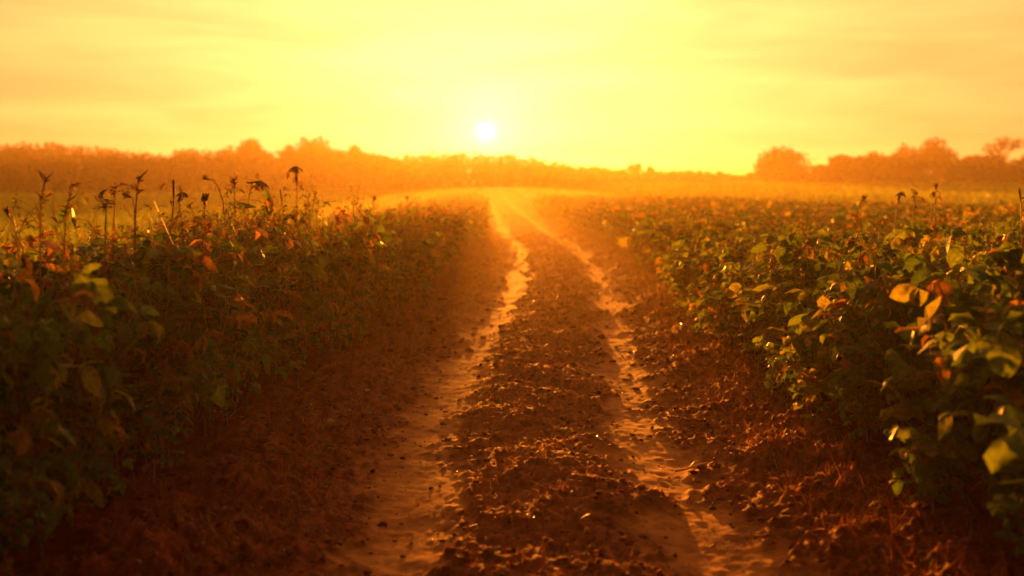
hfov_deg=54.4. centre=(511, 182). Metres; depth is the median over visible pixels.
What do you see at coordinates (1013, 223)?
bean plant
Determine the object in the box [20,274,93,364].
bean plant
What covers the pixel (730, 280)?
bean plant
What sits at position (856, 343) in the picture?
bean plant
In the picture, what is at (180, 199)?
seed stalk
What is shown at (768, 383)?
bean plant
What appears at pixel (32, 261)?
bean plant
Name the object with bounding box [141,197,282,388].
bean plant
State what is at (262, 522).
dry weeds
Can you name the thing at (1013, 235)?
bean plant
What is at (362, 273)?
bean plant
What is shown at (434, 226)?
bean plant
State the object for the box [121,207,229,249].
bean plant
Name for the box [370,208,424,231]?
bean plant
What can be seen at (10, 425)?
bean plant
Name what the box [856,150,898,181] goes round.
broadleaf tree
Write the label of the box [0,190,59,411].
bean plant
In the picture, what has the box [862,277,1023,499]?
bean plant
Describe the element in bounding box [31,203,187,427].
bean plant
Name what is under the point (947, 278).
bean plant
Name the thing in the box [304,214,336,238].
bean plant
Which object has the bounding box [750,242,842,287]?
bean plant
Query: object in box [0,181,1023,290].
meadow grass
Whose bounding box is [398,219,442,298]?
bean plant
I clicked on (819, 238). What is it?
bean plant
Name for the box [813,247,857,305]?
bean plant
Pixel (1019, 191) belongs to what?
seed stalk
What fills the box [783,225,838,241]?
bean plant
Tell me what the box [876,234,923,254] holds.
bean plant
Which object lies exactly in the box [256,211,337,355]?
bean plant
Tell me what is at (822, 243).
bean plant
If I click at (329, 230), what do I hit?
bean plant
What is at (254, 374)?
bean plant
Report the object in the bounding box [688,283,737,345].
bean plant
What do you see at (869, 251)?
bean plant
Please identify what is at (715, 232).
bean plant
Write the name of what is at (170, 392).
bean plant
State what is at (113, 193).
seed stalk
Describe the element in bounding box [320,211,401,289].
bean plant
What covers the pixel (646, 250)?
bean plant
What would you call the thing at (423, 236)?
bean plant
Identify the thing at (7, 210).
seed stalk
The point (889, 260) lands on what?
bean plant
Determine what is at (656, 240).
bean plant
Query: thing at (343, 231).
bean plant
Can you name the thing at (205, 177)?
seed stalk
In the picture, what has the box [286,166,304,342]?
seed stalk
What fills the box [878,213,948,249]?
bean plant
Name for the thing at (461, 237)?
bean plant
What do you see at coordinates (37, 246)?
bean plant
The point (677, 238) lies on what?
bean plant
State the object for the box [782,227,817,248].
bean plant
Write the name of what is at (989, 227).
bean plant
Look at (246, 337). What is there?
bean plant
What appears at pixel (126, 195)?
seed stalk
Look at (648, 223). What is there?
bean plant
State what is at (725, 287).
bean plant
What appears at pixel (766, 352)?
bean plant
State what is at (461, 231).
bean plant
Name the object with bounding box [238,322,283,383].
bean plant
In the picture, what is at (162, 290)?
bean plant
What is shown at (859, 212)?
seed stalk
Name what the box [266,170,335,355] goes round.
bean plant
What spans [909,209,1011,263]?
bean plant
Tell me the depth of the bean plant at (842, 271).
6.80 m
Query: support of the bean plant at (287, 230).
on the ground at (516, 188)
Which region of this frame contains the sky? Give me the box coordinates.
[0,0,1023,183]
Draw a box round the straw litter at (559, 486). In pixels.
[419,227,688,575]
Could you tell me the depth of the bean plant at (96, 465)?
3.61 m
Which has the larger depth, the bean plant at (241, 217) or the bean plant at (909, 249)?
the bean plant at (241, 217)
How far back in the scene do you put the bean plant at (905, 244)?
8.81 m
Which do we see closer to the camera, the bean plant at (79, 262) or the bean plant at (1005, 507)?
the bean plant at (1005, 507)
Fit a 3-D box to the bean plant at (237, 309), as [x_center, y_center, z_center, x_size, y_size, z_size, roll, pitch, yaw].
[-1.804,0.775,5.136,0.750,1.140,0.930,2,-1,-39]
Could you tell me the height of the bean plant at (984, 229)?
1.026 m
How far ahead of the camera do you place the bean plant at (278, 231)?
6.63 m
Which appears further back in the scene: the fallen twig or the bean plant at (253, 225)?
the bean plant at (253, 225)
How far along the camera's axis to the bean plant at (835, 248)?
8.76 m
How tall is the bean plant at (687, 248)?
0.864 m
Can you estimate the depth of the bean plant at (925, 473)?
3.72 m
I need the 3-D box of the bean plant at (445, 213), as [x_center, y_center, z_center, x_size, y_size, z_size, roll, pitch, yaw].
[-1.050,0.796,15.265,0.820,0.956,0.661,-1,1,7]
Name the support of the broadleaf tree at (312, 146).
on the ground at (516, 188)
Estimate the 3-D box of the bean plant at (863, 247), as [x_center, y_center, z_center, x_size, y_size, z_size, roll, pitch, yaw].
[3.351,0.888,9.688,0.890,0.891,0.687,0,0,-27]
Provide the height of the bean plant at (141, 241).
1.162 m
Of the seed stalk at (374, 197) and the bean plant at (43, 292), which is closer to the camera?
the bean plant at (43, 292)
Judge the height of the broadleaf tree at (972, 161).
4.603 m
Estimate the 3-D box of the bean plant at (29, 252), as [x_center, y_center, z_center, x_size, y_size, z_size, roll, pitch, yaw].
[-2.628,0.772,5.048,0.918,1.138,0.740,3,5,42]
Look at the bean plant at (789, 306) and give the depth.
5.30 m
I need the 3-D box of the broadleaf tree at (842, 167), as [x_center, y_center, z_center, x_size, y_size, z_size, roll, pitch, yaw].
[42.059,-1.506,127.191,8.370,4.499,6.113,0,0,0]
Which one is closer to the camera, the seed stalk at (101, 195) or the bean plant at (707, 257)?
the seed stalk at (101, 195)
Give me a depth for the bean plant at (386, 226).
12.59 m
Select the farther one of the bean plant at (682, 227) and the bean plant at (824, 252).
the bean plant at (682, 227)
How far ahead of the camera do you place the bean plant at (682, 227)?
12.08 m
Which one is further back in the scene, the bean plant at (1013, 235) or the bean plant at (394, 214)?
the bean plant at (394, 214)
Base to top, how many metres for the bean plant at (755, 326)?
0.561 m
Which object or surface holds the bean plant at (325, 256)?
on the ground at (516, 188)
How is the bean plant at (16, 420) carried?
on the ground at (516, 188)
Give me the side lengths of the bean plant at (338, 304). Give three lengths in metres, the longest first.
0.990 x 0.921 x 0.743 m
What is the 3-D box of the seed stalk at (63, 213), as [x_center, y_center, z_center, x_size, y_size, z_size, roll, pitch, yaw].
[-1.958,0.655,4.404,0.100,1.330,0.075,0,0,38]
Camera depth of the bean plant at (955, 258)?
4.78 m
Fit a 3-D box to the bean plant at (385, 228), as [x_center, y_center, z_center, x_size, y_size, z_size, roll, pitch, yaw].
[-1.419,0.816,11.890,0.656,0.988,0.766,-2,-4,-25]
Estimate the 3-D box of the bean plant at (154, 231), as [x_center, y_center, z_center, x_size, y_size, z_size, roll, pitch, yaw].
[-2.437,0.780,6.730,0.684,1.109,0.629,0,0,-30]
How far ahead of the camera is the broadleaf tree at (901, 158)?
126.80 m
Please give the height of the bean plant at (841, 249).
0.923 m
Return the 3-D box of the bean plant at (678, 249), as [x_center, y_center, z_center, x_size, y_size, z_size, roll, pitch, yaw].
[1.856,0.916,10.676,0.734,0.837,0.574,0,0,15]
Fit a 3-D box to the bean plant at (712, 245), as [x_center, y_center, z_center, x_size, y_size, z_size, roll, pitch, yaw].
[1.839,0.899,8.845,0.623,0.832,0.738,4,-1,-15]
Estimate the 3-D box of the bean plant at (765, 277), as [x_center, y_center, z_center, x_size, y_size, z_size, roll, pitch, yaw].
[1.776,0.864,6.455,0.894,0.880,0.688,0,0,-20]
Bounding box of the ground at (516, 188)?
[0,184,1023,525]
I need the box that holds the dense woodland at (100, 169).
[0,141,411,192]
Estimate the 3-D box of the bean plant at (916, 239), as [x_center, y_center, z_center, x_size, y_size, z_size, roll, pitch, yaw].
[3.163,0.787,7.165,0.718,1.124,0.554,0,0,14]
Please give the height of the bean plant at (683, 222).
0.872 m
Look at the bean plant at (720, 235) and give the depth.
10.98 m
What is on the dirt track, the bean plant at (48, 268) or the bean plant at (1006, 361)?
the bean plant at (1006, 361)
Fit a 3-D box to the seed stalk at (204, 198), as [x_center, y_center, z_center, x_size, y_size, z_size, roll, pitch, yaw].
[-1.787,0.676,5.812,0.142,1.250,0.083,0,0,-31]
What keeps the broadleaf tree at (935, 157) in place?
on the ground at (516, 188)
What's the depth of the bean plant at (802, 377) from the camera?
5.12 m
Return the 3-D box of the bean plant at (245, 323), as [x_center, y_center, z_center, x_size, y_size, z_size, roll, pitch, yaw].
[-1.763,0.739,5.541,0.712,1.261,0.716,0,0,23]
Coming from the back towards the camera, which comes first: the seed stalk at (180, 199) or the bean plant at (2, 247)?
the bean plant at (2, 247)
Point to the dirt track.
(738, 550)
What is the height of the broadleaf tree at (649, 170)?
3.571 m
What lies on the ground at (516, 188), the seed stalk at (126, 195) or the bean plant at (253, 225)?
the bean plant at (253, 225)
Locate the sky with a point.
(667, 85)
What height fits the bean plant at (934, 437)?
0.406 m
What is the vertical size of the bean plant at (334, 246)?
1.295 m
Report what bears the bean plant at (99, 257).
on the dirt track
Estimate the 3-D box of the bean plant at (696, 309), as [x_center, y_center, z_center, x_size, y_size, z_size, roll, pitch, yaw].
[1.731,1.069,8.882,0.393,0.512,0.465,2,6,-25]
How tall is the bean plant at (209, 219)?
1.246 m
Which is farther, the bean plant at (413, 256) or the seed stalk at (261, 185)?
the bean plant at (413, 256)
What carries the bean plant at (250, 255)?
on the dirt track
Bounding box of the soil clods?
[61,231,1023,575]
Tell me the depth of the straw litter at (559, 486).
4.63 m
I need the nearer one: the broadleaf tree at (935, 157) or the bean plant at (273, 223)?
the bean plant at (273, 223)
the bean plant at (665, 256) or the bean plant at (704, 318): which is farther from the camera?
the bean plant at (665, 256)
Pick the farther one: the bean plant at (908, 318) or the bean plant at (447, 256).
the bean plant at (447, 256)
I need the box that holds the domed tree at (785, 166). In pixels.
[747,145,819,182]
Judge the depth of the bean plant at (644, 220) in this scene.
13.67 m
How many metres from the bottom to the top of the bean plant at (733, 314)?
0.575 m
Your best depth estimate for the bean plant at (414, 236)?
11.95 m
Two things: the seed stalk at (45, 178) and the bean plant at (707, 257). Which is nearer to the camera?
the seed stalk at (45, 178)
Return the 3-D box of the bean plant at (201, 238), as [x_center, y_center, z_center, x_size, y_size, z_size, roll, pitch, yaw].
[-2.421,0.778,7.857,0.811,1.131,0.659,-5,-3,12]
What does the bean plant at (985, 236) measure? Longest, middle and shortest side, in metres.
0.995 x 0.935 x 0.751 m
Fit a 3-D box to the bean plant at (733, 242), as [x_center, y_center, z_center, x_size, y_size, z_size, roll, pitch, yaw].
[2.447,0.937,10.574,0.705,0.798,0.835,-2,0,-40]
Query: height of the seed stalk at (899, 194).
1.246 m
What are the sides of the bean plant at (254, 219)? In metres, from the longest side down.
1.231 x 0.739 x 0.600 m
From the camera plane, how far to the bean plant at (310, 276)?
6.33 m
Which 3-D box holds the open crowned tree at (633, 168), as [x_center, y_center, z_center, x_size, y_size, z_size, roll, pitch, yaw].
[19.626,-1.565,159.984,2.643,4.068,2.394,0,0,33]
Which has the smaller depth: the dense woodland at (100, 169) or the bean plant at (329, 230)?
the bean plant at (329, 230)
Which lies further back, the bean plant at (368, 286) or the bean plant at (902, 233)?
the bean plant at (368, 286)
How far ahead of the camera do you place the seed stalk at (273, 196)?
7.41 m
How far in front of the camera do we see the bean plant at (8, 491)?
3.12 m
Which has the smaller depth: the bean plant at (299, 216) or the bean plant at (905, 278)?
the bean plant at (905, 278)
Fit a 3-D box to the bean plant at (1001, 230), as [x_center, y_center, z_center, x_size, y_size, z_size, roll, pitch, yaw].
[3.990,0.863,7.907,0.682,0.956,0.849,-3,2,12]
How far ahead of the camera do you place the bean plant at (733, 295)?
7.70 m
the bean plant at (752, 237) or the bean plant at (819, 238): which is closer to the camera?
the bean plant at (819, 238)
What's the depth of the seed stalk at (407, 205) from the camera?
17.01 m
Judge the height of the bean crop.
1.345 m
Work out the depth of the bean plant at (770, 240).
8.64 m
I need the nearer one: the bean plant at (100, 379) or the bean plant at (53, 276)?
the bean plant at (100, 379)
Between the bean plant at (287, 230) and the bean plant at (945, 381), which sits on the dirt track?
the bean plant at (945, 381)
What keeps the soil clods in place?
on the dirt track
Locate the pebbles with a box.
[106,240,991,575]
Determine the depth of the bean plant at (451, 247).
13.91 m
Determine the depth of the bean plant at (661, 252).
12.73 m
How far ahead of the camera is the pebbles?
5.75 m
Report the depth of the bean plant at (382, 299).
9.38 m
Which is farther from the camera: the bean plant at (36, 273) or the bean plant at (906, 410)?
the bean plant at (36, 273)
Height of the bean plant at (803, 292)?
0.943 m
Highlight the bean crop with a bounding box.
[0,189,1023,486]
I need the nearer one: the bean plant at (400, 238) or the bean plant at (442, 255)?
the bean plant at (400, 238)
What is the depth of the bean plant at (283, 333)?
6.51 m
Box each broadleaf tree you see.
[228,138,270,191]
[267,144,303,190]
[293,135,342,189]
[339,143,367,185]
[644,166,655,181]
[811,153,876,182]
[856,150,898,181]
[875,142,932,182]
[897,136,973,182]
[941,154,993,182]
[963,155,1023,182]
[1007,155,1023,181]
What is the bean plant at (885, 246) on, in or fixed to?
on the ground at (516, 188)
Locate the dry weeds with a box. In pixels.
[6,220,1023,575]
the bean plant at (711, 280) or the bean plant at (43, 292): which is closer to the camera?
the bean plant at (43, 292)
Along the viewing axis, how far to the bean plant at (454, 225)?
14.77 m
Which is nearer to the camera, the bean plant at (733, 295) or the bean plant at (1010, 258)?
the bean plant at (1010, 258)
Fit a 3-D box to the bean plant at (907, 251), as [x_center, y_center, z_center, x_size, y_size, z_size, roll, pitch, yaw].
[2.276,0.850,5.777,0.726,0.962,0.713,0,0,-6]
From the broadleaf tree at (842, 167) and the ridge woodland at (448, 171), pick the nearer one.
the broadleaf tree at (842, 167)
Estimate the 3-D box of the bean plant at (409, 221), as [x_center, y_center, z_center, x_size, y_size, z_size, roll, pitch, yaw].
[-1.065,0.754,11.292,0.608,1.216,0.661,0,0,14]
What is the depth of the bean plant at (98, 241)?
5.24 m
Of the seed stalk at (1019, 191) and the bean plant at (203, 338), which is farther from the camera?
the seed stalk at (1019, 191)
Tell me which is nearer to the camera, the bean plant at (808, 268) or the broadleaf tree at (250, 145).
the bean plant at (808, 268)
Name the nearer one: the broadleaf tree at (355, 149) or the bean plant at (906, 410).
the bean plant at (906, 410)
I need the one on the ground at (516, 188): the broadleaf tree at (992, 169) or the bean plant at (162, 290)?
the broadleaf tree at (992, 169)
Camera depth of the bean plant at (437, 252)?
11.50 m
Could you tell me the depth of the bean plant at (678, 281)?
9.98 m
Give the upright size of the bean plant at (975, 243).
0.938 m
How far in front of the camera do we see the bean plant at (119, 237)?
6.02 m
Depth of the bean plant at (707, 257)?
9.22 m
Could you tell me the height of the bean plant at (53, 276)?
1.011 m
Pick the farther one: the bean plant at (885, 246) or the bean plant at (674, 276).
the bean plant at (674, 276)
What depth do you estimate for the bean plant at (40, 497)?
3.17 m
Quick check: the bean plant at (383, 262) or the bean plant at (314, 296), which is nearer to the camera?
the bean plant at (314, 296)
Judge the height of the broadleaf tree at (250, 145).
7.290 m
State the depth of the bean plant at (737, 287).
7.01 m
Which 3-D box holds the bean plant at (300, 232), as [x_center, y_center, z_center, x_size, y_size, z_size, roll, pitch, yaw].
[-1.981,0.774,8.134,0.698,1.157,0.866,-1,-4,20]
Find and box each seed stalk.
[3,206,32,485]
[35,170,57,478]
[58,181,82,396]
[92,189,113,482]
[108,181,117,408]
[118,171,145,459]
[119,188,151,463]
[160,178,183,420]
[170,192,188,420]
[192,192,216,249]
[202,175,238,401]
[222,173,256,258]
[241,173,274,355]
[271,187,289,354]
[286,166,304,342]
[367,195,375,224]
[394,196,415,210]
[851,195,866,229]
[880,191,905,244]
[911,189,924,228]
[924,183,942,242]
[1018,187,1023,247]
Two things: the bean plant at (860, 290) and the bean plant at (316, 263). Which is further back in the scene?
the bean plant at (316, 263)
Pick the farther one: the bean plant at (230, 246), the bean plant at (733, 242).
the bean plant at (733, 242)
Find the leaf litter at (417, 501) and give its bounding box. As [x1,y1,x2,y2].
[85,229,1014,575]
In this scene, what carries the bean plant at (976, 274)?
on the dirt track
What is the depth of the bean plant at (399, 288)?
9.77 m
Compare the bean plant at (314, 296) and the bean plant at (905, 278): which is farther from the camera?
the bean plant at (314, 296)
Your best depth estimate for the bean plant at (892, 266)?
6.38 m
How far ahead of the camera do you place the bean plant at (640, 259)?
14.47 m
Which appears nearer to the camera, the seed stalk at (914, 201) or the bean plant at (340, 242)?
the seed stalk at (914, 201)
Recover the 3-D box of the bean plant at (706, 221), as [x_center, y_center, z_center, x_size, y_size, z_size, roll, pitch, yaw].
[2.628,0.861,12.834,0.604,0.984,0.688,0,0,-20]
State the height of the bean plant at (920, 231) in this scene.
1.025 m
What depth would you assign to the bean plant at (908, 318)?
5.49 m
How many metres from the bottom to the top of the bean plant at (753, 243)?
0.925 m
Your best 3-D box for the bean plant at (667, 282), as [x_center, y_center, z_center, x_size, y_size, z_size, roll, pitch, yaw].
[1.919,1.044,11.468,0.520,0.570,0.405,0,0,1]
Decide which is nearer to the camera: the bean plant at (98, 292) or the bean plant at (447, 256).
the bean plant at (98, 292)
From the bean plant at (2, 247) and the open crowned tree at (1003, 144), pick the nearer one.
the bean plant at (2, 247)
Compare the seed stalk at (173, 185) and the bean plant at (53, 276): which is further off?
the bean plant at (53, 276)
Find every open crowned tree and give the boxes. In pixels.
[626,161,641,181]
[981,136,1023,165]
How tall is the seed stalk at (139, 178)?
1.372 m
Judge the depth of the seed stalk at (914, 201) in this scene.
8.21 m
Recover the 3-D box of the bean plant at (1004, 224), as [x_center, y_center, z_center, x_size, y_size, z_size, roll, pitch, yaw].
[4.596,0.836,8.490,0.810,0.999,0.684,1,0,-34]
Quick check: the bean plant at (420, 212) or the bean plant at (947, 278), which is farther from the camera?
the bean plant at (420, 212)
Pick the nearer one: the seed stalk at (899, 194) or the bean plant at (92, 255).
the bean plant at (92, 255)
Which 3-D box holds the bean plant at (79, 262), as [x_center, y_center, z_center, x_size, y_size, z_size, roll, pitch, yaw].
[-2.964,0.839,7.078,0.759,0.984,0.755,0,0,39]
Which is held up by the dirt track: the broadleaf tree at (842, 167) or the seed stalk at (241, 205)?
the seed stalk at (241, 205)
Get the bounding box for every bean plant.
[0,180,138,564]
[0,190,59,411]
[0,220,91,340]
[0,227,56,296]
[0,242,73,419]
[0,302,76,539]
[0,402,56,575]
[1,300,83,486]
[2,262,170,513]
[4,292,107,469]
[6,245,69,317]
[7,224,70,295]
[10,198,168,413]
[10,362,143,525]
[15,246,108,357]
[17,250,178,483]
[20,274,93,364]
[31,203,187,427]
[42,233,121,289]
[56,213,153,330]
[63,213,201,445]
[68,214,201,383]
[82,222,258,424]
[101,202,255,468]
[101,220,202,277]
[105,329,219,457]
[106,182,267,458]
[108,218,202,258]
[109,201,197,244]
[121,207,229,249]
[139,206,220,246]
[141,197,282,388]
[146,203,273,416]
[154,211,261,420]
[161,212,243,238]
[170,195,259,254]
[175,203,301,436]
[195,330,267,426]
[200,198,296,346]
[218,206,318,375]
[221,312,283,401]
[222,238,323,387]
[223,209,266,284]
[228,198,267,233]
[229,209,319,375]
[233,195,276,240]
[234,215,332,372]
[237,202,314,238]
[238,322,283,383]
[242,220,338,364]
[250,207,306,245]
[251,287,317,378]
[251,295,323,374]
[252,206,330,313]
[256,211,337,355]
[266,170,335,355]
[274,190,340,343]
[293,220,346,305]
[295,195,392,350]
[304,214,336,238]
[305,204,347,276]
[305,214,387,319]
[306,233,358,330]
[312,229,395,329]
[314,209,362,284]
[318,185,396,318]
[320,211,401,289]
[332,214,372,305]
[335,214,418,319]
[343,220,410,285]
[350,211,422,310]
[368,206,400,277]
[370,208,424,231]
[371,195,419,232]
[371,210,411,258]
[372,227,430,306]
[382,219,446,301]
[385,215,439,265]
[391,195,448,283]
[397,215,442,285]
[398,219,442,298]
[400,199,441,232]
[403,223,444,292]
[405,215,438,273]
[412,200,450,277]
[419,209,459,268]
[420,203,468,263]
[425,221,450,274]
[430,204,472,245]
[430,207,465,260]
[446,207,468,261]
[450,213,474,259]
[628,226,664,267]
[640,217,694,258]
[643,224,688,265]
[644,221,682,232]
[649,216,692,276]
[651,230,715,298]
[655,240,699,281]
[655,257,689,291]
[657,243,673,277]
[658,243,713,303]
[661,214,710,246]
[662,221,725,252]
[667,221,715,258]
[667,259,701,308]
[674,231,755,278]
[675,236,755,290]
[685,276,720,315]
[686,212,747,242]
[686,238,752,308]
[688,227,746,248]
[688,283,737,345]
[692,211,747,236]
[696,279,726,322]
[697,259,749,318]
[698,261,769,341]
[699,224,747,243]
[707,254,769,338]
[709,232,749,248]
[714,241,799,347]
[722,247,844,342]
[724,296,781,367]
[727,296,780,348]
[728,247,831,347]
[730,223,803,253]
[735,231,802,259]
[737,239,841,363]
[741,213,840,351]
[748,227,841,273]
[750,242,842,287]
[752,320,856,426]
[753,341,801,405]
[757,327,787,371]
[760,230,820,264]
[766,227,829,264]
[767,240,896,415]
[771,249,905,394]
[773,332,824,412]
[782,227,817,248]
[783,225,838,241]
[787,275,974,456]
[802,226,839,252]
[802,262,932,355]
[809,230,847,263]
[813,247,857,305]
[816,231,933,441]
[823,246,921,272]
[833,229,891,248]
[833,244,923,253]
[834,228,882,251]
[837,220,939,283]
[839,254,877,279]
[842,222,918,264]
[843,278,959,399]
[854,249,924,404]
[857,240,930,265]
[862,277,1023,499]
[866,234,940,269]
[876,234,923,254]
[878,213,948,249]
[879,225,1023,505]
[883,424,966,513]
[884,234,918,250]
[891,245,989,416]
[894,271,1023,536]
[897,411,976,497]
[899,215,992,262]
[901,216,950,251]
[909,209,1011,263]
[916,223,1008,262]
[924,235,1023,392]
[927,238,1023,343]
[931,235,1023,398]
[945,335,1023,538]
[963,214,1013,242]
[963,240,997,255]
[965,225,1020,251]
[975,214,1015,243]
[983,229,1004,252]
[985,456,1023,558]
[994,222,1023,236]
[995,227,1023,247]
[998,218,1023,242]
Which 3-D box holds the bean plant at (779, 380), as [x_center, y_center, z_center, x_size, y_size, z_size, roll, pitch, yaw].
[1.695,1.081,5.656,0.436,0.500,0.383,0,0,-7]
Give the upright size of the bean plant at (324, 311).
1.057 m
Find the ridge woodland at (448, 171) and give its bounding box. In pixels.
[374,150,978,187]
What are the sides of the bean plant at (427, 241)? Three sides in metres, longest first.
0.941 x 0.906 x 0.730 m
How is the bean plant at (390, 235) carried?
on the ground at (516, 188)
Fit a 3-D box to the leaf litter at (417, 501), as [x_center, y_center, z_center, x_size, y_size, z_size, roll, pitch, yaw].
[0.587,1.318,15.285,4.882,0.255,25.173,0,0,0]
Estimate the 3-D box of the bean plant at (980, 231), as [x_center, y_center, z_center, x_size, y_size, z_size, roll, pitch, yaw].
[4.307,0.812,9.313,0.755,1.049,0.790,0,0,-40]
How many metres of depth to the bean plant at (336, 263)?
7.78 m
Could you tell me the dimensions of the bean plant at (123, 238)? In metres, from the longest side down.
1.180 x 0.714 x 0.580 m
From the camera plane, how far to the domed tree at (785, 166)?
126.28 m
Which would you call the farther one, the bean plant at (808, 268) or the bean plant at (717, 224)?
the bean plant at (717, 224)
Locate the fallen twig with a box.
[673,460,706,472]
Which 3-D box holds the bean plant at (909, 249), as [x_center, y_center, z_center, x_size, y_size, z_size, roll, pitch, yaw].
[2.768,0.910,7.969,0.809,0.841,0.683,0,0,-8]
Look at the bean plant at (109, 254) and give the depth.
5.81 m
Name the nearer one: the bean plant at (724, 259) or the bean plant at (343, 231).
the bean plant at (724, 259)
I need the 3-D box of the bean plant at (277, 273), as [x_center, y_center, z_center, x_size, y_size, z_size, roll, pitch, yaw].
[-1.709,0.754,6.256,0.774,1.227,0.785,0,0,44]
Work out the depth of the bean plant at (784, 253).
6.56 m
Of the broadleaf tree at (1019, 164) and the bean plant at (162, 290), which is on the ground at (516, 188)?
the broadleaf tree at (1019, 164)
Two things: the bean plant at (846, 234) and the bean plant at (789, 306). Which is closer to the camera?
the bean plant at (789, 306)
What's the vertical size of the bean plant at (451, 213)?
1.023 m
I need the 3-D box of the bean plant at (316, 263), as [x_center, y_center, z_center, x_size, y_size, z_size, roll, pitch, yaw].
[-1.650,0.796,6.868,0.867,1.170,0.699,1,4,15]
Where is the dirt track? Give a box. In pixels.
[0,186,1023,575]
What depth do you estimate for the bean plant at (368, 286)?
8.45 m
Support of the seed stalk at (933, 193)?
on the bean plant
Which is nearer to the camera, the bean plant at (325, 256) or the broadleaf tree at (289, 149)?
the bean plant at (325, 256)
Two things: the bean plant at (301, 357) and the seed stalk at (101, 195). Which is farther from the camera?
the bean plant at (301, 357)
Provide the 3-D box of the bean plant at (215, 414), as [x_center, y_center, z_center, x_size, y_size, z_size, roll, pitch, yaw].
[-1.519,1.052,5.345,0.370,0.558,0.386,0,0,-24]
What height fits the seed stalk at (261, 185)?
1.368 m

